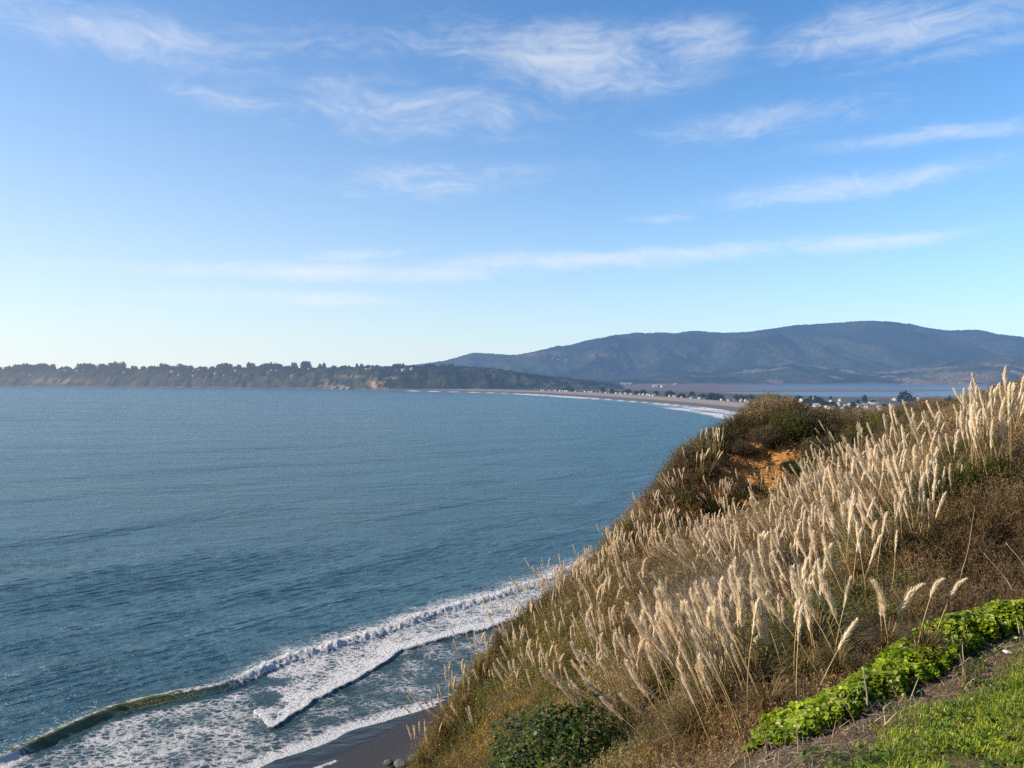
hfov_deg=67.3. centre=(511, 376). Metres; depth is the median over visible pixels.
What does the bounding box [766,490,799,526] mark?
pampas grass
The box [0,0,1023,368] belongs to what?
sky
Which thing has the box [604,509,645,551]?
pampas grass
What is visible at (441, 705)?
pampas grass
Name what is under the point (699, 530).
pampas grass
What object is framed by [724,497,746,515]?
pampas grass
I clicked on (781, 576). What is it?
pampas grass
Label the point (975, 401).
pampas grass
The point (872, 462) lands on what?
pampas grass
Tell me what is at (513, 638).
pampas grass
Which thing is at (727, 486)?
pampas grass
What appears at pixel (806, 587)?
pampas grass
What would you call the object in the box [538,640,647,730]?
pampas grass
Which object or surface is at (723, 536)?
pampas grass
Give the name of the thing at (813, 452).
pampas grass
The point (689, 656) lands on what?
pampas grass
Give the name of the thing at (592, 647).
shrub
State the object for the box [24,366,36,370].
tree
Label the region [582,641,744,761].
pampas grass
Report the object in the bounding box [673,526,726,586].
pampas grass
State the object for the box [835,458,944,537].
pampas grass
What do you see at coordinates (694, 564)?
pampas grass
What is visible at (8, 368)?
tree
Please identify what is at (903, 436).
pampas grass
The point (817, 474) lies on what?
pampas grass
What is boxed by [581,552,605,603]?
pampas grass
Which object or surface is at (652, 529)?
pampas grass
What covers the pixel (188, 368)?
tree
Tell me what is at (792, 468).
pampas grass
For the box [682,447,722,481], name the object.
pampas grass
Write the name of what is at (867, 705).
dry stalk
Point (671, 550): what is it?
pampas grass
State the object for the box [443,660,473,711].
pampas grass
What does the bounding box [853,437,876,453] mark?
pampas grass
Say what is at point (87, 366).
tree
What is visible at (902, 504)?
pampas grass
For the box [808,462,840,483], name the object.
pampas grass
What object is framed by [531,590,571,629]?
pampas grass
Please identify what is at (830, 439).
pampas grass
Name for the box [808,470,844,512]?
pampas grass
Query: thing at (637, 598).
shrub
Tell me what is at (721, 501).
pampas grass
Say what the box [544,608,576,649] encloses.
pampas grass
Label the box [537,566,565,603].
pampas grass
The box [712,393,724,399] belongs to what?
tree
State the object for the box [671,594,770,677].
pampas grass
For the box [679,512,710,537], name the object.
pampas grass
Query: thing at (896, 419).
pampas grass
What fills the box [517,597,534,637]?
pampas grass
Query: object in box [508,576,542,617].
pampas grass
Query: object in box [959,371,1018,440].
pampas grass
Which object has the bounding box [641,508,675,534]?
pampas grass
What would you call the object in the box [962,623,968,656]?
dry stalk
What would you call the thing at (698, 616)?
pampas grass
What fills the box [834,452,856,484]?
pampas grass
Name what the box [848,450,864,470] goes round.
pampas grass
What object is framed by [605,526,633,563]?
pampas grass
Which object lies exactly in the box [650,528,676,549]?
pampas grass
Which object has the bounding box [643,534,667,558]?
pampas grass
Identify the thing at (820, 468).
pampas grass
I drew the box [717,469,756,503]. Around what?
pampas grass
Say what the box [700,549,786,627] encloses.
pampas grass
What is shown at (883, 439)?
pampas grass
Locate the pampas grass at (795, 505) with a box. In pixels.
[751,496,821,546]
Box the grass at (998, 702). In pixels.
[767,638,1023,767]
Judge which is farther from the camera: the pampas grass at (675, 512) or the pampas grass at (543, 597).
the pampas grass at (675, 512)
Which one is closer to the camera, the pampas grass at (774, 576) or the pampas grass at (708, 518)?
the pampas grass at (774, 576)
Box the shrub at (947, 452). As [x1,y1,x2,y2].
[938,432,984,465]
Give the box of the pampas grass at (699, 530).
[694,518,774,576]
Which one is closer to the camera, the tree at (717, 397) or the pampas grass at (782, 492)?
the pampas grass at (782, 492)
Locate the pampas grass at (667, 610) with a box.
[624,576,774,733]
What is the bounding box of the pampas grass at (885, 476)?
[856,448,904,512]
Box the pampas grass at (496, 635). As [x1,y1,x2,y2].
[482,596,517,646]
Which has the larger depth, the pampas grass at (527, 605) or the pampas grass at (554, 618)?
the pampas grass at (527, 605)
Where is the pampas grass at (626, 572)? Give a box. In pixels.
[597,561,634,599]
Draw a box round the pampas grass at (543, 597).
[520,579,556,621]
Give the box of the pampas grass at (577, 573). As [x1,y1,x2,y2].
[572,558,595,606]
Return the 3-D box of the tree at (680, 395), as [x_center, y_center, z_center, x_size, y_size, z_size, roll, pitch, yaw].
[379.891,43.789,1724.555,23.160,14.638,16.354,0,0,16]
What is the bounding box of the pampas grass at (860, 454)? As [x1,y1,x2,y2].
[848,436,868,469]
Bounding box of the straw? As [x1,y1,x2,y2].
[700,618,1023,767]
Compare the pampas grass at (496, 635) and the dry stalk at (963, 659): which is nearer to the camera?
the dry stalk at (963, 659)
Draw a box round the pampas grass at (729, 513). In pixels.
[723,497,748,526]
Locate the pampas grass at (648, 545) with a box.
[642,536,657,550]
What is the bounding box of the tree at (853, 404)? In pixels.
[850,401,856,407]
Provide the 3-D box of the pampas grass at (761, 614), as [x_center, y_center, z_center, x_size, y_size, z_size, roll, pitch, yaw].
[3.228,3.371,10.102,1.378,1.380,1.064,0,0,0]
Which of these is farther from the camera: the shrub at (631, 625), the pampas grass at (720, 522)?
the pampas grass at (720, 522)
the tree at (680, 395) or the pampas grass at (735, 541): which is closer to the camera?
the pampas grass at (735, 541)
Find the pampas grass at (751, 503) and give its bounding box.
[741,487,799,541]
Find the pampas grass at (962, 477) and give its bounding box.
[909,456,1004,506]
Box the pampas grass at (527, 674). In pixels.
[496,646,548,706]
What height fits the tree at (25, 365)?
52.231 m
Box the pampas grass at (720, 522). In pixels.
[717,513,729,526]
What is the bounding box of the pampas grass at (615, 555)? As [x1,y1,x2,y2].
[602,545,634,568]
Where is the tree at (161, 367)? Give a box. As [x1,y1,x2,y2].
[159,363,171,370]
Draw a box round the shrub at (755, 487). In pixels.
[745,483,759,491]
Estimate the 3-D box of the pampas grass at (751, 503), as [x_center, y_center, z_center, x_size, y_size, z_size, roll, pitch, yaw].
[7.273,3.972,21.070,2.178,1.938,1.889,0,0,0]
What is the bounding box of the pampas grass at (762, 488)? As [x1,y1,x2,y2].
[754,467,779,494]
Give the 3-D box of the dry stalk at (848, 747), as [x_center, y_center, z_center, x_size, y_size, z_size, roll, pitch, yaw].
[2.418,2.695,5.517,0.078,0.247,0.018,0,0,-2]
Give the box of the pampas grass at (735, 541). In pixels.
[692,524,740,577]
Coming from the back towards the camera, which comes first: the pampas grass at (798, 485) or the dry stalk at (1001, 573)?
the pampas grass at (798, 485)
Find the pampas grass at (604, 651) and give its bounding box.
[578,608,682,722]
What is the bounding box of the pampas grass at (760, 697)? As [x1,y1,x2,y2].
[684,598,858,743]
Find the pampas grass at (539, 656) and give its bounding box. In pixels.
[519,641,554,690]
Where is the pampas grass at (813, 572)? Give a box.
[771,561,838,630]
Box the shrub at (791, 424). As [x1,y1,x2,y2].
[766,404,818,441]
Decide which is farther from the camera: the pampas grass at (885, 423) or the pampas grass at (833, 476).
the pampas grass at (885, 423)
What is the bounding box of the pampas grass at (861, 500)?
[820,490,927,570]
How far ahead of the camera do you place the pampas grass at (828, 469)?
16.26 m
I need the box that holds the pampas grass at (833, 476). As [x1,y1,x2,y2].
[819,457,866,513]
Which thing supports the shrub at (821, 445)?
on the hillside
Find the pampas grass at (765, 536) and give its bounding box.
[683,527,785,605]
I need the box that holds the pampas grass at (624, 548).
[600,537,636,564]
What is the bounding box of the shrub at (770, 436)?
[745,425,788,449]
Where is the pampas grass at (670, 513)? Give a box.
[659,506,679,530]
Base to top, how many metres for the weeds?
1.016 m
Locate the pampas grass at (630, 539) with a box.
[616,531,651,559]
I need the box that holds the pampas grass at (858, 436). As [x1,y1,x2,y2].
[834,427,862,467]
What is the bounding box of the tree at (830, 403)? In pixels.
[828,401,837,406]
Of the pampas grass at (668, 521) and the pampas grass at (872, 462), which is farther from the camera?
the pampas grass at (668, 521)
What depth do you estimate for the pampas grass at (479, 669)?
29.77 m
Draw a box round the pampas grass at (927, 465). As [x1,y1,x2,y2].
[886,454,939,515]
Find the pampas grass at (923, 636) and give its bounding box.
[885,577,967,663]
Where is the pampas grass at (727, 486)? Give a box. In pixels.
[721,482,746,510]
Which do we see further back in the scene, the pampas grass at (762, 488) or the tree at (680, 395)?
the tree at (680, 395)
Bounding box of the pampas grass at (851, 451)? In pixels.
[829,442,858,469]
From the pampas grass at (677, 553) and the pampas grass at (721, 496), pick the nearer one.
the pampas grass at (677, 553)
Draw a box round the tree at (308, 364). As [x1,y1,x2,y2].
[303,361,311,367]
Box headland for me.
[0,365,626,389]
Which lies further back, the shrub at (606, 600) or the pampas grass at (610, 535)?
the pampas grass at (610, 535)
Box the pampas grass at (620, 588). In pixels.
[580,574,623,618]
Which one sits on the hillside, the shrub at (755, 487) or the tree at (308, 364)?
the shrub at (755, 487)
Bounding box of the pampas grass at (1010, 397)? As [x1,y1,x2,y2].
[952,382,1023,482]
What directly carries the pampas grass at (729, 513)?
on the hillside
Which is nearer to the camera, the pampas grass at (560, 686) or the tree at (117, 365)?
the pampas grass at (560, 686)
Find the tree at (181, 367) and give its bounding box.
[178,365,186,370]
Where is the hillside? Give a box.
[421,379,1023,767]
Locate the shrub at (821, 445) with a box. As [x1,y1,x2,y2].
[795,433,840,458]
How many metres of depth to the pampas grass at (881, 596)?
8.49 m
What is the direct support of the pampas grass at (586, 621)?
on the hillside
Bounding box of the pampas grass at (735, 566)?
[676,557,764,641]
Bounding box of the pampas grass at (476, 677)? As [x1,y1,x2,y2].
[462,663,490,701]
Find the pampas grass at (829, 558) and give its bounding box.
[813,493,900,610]
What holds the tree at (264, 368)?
on the headland
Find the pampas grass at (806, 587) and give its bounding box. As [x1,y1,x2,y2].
[766,556,852,697]
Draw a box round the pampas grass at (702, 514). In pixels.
[690,509,717,522]
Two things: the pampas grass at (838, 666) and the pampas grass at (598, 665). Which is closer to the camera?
the pampas grass at (838, 666)
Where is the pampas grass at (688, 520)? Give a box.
[672,514,690,528]
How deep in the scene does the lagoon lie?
2883.69 m
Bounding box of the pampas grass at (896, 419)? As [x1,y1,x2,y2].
[889,403,944,466]
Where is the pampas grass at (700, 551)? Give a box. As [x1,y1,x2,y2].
[660,529,716,573]
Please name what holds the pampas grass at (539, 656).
on the hillside
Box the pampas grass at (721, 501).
[714,494,735,519]
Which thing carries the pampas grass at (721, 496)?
on the hillside
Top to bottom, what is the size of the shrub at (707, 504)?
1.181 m
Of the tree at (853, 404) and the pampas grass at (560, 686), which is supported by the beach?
the tree at (853, 404)
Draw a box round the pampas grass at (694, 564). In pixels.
[671,537,726,587]
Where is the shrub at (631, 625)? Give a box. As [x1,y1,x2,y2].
[616,605,652,635]
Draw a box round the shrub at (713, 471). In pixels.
[692,460,721,478]
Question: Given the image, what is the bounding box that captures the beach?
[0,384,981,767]
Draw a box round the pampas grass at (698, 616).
[649,587,718,679]
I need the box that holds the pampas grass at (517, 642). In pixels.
[502,626,531,663]
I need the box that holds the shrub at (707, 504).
[692,496,723,516]
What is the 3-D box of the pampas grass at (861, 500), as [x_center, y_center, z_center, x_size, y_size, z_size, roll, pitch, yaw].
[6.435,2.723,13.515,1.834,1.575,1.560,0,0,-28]
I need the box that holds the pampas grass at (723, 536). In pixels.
[718,518,755,553]
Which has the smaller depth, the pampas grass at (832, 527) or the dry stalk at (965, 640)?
the dry stalk at (965, 640)
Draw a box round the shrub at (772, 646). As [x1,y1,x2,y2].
[746,623,806,675]
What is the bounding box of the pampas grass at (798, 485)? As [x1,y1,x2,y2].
[788,475,810,497]
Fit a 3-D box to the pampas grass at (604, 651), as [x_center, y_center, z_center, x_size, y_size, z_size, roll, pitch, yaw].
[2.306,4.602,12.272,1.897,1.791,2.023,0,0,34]
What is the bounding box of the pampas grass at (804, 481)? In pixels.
[799,461,846,538]
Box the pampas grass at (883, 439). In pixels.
[854,435,902,484]
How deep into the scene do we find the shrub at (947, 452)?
19.56 m
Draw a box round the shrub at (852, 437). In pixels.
[825,425,880,450]
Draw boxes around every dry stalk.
[758,712,767,757]
[766,561,818,625]
[796,725,798,752]
[804,561,857,612]
[842,699,855,724]
[843,735,852,759]
[863,669,868,711]
[959,653,967,680]
[960,508,974,580]
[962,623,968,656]
[962,644,964,674]
[984,553,1012,590]
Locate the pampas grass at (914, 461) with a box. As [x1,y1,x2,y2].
[878,445,987,516]
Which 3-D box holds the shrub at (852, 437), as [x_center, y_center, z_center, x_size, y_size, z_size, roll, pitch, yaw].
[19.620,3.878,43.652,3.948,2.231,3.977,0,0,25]
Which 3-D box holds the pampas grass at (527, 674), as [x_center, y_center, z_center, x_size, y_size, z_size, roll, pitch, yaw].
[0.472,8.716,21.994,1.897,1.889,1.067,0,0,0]
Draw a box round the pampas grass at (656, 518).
[632,490,674,530]
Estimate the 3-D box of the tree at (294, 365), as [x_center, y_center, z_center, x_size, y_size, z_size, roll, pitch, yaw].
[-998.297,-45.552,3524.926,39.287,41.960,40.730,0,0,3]
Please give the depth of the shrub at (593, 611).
24.88 m
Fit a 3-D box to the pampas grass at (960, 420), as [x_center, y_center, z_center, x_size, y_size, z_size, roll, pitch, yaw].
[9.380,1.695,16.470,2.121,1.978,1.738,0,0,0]
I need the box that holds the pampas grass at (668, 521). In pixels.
[661,513,684,540]
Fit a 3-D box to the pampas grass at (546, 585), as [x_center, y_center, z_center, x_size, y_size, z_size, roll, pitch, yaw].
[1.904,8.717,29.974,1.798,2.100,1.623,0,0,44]
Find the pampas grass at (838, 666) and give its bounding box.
[751,569,871,679]
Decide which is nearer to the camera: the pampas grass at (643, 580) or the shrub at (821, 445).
the pampas grass at (643, 580)
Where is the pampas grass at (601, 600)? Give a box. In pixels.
[578,583,606,636]
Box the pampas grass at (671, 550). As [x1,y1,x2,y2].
[653,524,715,568]
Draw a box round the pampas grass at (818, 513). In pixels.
[787,498,870,557]
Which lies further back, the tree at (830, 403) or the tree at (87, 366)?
the tree at (87, 366)
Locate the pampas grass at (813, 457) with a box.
[800,449,820,470]
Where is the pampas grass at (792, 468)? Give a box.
[783,460,818,485]
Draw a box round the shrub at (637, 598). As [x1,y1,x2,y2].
[615,584,653,617]
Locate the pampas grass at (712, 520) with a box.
[703,509,730,535]
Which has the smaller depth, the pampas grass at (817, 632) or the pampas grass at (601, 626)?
the pampas grass at (817, 632)
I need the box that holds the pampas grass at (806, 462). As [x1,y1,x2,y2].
[795,457,814,474]
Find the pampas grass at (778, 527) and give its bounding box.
[734,521,779,553]
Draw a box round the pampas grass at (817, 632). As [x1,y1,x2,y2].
[711,577,873,678]
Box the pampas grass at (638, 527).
[637,521,656,554]
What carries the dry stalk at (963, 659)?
on the hillside
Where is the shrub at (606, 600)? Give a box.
[592,586,636,607]
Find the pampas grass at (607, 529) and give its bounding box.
[597,524,627,558]
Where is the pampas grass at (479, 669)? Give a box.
[452,630,491,684]
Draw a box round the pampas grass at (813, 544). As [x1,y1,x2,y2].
[770,516,848,608]
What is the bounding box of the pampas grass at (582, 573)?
[559,561,603,591]
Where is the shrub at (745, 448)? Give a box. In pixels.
[724,438,765,458]
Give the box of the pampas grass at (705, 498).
[697,486,718,517]
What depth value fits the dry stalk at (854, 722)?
6.39 m
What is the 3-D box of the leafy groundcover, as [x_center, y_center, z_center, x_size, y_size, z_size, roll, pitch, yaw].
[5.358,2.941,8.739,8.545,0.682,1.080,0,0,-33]
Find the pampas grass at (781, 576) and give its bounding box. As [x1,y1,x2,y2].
[750,550,877,642]
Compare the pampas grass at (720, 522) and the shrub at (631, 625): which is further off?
the pampas grass at (720, 522)
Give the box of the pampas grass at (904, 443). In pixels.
[870,431,936,494]
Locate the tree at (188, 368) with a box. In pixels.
[186,365,193,370]
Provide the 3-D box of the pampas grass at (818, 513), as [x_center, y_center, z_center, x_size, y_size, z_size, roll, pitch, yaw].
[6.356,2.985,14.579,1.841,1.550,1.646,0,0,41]
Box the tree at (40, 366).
[36,363,44,369]
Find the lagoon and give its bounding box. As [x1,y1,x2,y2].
[712,384,990,395]
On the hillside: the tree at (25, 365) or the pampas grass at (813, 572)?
the pampas grass at (813, 572)
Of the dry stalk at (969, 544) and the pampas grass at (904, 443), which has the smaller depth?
the dry stalk at (969, 544)
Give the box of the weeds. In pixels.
[793,635,1023,767]
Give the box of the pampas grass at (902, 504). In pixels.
[849,471,954,559]
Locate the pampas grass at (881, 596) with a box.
[852,579,924,651]
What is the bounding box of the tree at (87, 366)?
[82,364,90,370]
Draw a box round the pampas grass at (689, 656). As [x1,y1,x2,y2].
[661,603,727,682]
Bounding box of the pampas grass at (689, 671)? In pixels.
[662,636,757,706]
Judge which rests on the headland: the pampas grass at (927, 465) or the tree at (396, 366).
the tree at (396, 366)
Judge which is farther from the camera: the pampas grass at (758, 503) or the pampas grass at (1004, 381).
the pampas grass at (758, 503)
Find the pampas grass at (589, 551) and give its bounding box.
[578,546,598,584]
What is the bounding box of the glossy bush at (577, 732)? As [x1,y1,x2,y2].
[484,690,636,767]
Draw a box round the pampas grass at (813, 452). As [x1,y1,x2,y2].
[809,444,834,469]
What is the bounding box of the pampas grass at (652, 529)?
[637,514,661,549]
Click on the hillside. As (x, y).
(960, 759)
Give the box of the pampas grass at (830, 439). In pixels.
[810,431,841,454]
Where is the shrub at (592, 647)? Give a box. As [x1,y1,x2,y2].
[583,634,621,666]
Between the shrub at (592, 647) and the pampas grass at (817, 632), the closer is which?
the pampas grass at (817, 632)
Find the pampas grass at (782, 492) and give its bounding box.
[768,482,809,517]
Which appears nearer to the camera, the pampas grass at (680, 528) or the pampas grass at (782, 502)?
the pampas grass at (782, 502)
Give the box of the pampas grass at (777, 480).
[769,472,784,492]
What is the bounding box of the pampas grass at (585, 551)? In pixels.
[570,546,603,580]
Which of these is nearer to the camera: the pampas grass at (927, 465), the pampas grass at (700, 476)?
the pampas grass at (927, 465)
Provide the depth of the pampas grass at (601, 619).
20.20 m
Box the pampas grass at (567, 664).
[551,620,612,679]
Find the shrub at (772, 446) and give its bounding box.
[763,442,776,450]
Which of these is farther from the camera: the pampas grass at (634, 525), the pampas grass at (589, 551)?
the pampas grass at (634, 525)
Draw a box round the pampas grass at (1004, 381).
[977,366,1023,448]
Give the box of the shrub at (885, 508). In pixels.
[855,495,955,540]
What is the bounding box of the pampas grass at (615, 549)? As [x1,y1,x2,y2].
[604,533,629,569]
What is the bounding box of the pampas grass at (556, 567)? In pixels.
[524,554,576,600]
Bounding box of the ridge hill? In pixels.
[405,320,1023,377]
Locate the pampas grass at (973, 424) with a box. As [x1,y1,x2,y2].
[924,403,1023,493]
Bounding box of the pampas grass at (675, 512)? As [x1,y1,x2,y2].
[650,492,694,522]
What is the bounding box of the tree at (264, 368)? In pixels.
[261,366,269,370]
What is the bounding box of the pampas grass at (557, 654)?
[534,644,585,700]
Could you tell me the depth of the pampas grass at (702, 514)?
36.79 m
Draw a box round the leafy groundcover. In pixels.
[740,598,1023,752]
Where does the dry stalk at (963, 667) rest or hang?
on the hillside
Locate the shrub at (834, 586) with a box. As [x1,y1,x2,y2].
[786,573,874,610]
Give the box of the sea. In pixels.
[0,387,740,767]
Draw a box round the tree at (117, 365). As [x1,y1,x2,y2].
[113,362,121,369]
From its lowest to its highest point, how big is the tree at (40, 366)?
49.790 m
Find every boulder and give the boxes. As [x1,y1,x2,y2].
[383,759,393,765]
[394,759,408,767]
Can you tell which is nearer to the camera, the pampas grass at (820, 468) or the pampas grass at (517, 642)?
the pampas grass at (820, 468)
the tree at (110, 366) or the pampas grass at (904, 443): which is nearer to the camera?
the pampas grass at (904, 443)
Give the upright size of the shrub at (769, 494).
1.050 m
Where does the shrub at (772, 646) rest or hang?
on the hillside
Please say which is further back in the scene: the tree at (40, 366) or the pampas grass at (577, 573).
the tree at (40, 366)
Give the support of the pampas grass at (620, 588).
on the hillside
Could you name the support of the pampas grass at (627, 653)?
on the hillside
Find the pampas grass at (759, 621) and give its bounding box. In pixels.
[674,565,797,697]
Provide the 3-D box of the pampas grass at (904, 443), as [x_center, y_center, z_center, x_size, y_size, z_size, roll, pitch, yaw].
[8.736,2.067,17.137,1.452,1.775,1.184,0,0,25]
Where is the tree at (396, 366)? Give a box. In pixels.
[392,364,400,367]
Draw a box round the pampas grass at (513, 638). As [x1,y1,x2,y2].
[500,633,522,660]
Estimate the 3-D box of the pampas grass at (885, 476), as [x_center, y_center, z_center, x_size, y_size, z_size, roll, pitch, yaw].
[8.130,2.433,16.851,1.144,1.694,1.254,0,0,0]
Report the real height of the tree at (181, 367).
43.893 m
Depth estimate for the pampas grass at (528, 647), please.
26.44 m
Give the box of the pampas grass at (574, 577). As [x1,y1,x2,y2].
[558,564,591,597]
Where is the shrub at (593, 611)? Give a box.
[583,599,604,619]
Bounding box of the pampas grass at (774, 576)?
[736,552,824,639]
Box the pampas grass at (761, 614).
[701,581,798,670]
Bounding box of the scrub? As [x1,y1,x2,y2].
[402,371,1023,767]
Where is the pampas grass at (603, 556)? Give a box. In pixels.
[590,542,614,575]
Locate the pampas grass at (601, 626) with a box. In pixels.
[586,606,629,665]
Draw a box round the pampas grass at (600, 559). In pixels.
[582,540,619,579]
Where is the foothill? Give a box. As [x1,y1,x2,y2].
[573,352,1023,385]
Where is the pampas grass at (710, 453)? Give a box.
[696,427,725,465]
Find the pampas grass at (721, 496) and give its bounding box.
[703,475,738,504]
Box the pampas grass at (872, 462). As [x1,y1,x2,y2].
[837,439,938,520]
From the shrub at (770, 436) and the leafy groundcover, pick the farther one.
the shrub at (770, 436)
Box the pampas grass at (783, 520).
[769,503,822,544]
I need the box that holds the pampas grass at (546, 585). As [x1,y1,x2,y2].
[539,574,565,615]
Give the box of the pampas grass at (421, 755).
[406,720,441,767]
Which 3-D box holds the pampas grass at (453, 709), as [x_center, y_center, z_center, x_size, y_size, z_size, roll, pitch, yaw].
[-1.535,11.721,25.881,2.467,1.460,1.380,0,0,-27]
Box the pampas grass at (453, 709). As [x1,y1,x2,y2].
[425,703,482,737]
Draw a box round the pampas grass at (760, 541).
[735,521,800,600]
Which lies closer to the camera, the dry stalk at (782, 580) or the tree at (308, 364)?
the dry stalk at (782, 580)
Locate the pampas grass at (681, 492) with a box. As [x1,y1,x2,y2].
[657,467,703,506]
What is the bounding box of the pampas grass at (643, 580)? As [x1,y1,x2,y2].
[624,557,667,610]
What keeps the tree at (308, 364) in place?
on the headland
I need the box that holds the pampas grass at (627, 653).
[612,602,739,704]
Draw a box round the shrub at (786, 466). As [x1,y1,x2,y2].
[775,457,808,477]
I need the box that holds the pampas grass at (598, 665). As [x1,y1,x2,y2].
[548,643,602,709]
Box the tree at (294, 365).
[291,362,298,368]
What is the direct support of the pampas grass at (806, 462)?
on the hillside
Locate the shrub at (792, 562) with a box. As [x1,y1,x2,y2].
[768,541,867,572]
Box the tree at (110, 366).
[107,362,114,369]
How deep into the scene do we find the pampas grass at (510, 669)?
24.15 m
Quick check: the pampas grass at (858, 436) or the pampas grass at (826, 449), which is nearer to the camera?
the pampas grass at (858, 436)
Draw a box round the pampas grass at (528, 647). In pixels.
[500,636,538,682]
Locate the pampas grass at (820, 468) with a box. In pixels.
[801,457,849,497]
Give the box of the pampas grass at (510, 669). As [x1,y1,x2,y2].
[492,659,526,706]
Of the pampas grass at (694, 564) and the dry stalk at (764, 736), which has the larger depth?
the pampas grass at (694, 564)
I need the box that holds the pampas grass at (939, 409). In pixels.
[925,400,970,451]
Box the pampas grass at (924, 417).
[899,399,948,458]
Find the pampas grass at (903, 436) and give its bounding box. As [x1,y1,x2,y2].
[878,425,938,479]
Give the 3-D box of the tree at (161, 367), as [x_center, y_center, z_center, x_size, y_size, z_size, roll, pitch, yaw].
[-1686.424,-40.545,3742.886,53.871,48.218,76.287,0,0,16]
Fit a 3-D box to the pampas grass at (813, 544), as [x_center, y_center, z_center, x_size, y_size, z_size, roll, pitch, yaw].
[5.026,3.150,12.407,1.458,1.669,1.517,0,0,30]
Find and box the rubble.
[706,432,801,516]
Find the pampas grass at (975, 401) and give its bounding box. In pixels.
[953,380,1023,454]
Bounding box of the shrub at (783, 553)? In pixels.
[761,537,832,575]
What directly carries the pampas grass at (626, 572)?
on the hillside
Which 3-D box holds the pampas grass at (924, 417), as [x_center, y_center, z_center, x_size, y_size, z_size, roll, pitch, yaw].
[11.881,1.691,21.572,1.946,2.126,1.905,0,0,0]
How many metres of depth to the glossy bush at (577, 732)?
10.91 m
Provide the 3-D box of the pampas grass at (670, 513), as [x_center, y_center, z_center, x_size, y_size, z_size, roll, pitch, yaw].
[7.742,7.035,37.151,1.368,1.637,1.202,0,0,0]
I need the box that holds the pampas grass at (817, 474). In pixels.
[815,445,868,512]
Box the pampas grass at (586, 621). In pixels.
[572,594,626,669]
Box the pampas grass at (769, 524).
[745,502,816,554]
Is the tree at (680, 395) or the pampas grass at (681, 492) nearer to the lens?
the pampas grass at (681, 492)
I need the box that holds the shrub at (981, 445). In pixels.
[961,429,1022,463]
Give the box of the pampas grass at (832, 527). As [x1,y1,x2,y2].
[822,497,889,581]
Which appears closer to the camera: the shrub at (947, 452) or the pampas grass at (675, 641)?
the pampas grass at (675, 641)
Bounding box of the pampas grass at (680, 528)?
[668,519,691,544]
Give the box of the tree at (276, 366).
[274,364,283,368]
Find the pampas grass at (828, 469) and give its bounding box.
[795,464,859,543]
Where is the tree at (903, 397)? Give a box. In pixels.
[898,390,912,403]
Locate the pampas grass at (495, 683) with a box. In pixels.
[488,670,519,705]
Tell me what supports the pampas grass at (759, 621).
on the hillside
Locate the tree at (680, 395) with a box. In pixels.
[677,393,685,397]
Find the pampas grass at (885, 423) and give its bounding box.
[855,414,922,455]
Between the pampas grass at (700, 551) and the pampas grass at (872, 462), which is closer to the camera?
the pampas grass at (872, 462)
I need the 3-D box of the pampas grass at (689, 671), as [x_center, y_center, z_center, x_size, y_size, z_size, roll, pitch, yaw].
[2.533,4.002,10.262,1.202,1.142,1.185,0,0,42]
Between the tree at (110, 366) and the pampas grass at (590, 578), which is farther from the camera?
the tree at (110, 366)
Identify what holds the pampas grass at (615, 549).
on the hillside
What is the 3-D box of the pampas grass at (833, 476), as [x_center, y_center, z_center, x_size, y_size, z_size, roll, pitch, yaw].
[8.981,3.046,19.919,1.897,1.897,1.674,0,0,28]
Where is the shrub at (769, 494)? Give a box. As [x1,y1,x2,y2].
[760,490,778,500]
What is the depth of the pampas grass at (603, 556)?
32.11 m
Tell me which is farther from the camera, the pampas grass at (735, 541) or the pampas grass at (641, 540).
the pampas grass at (641, 540)
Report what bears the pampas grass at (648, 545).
on the hillside
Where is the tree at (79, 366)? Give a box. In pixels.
[76,363,82,369]
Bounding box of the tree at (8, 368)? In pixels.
[2,365,14,370]
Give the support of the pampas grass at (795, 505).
on the hillside
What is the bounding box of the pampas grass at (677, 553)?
[651,525,704,562]
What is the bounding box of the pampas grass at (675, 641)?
[658,596,736,663]
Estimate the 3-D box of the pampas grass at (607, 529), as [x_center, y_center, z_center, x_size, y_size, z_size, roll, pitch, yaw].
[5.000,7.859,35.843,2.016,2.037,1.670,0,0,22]
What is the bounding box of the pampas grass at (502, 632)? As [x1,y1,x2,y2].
[497,621,536,661]
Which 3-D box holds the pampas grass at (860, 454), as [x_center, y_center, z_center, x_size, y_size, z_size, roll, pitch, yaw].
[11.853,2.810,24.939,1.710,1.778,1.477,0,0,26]
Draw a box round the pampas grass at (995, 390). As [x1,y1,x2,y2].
[937,384,998,461]
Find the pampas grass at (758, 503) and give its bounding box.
[750,493,771,522]
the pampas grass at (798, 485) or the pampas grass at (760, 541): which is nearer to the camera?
the pampas grass at (760, 541)
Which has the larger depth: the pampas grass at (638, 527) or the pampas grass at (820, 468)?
the pampas grass at (638, 527)
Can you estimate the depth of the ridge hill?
6578.27 m
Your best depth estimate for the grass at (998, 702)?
6.28 m
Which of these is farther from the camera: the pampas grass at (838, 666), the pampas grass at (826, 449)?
the pampas grass at (826, 449)
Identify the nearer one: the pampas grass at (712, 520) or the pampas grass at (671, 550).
the pampas grass at (671, 550)
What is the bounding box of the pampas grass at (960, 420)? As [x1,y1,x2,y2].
[910,410,981,486]
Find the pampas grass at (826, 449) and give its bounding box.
[818,444,835,459]
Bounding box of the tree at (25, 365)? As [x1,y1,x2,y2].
[18,363,27,370]
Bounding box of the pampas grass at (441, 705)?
[403,685,458,741]
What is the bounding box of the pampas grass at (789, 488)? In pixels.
[773,476,812,507]
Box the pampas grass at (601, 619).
[596,610,627,639]
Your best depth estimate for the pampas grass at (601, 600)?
22.80 m
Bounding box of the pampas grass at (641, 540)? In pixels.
[626,528,660,556]
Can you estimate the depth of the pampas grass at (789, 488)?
25.53 m
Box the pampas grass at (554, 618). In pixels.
[533,611,569,643]
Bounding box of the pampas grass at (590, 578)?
[570,567,613,606]
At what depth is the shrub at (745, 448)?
43.47 m

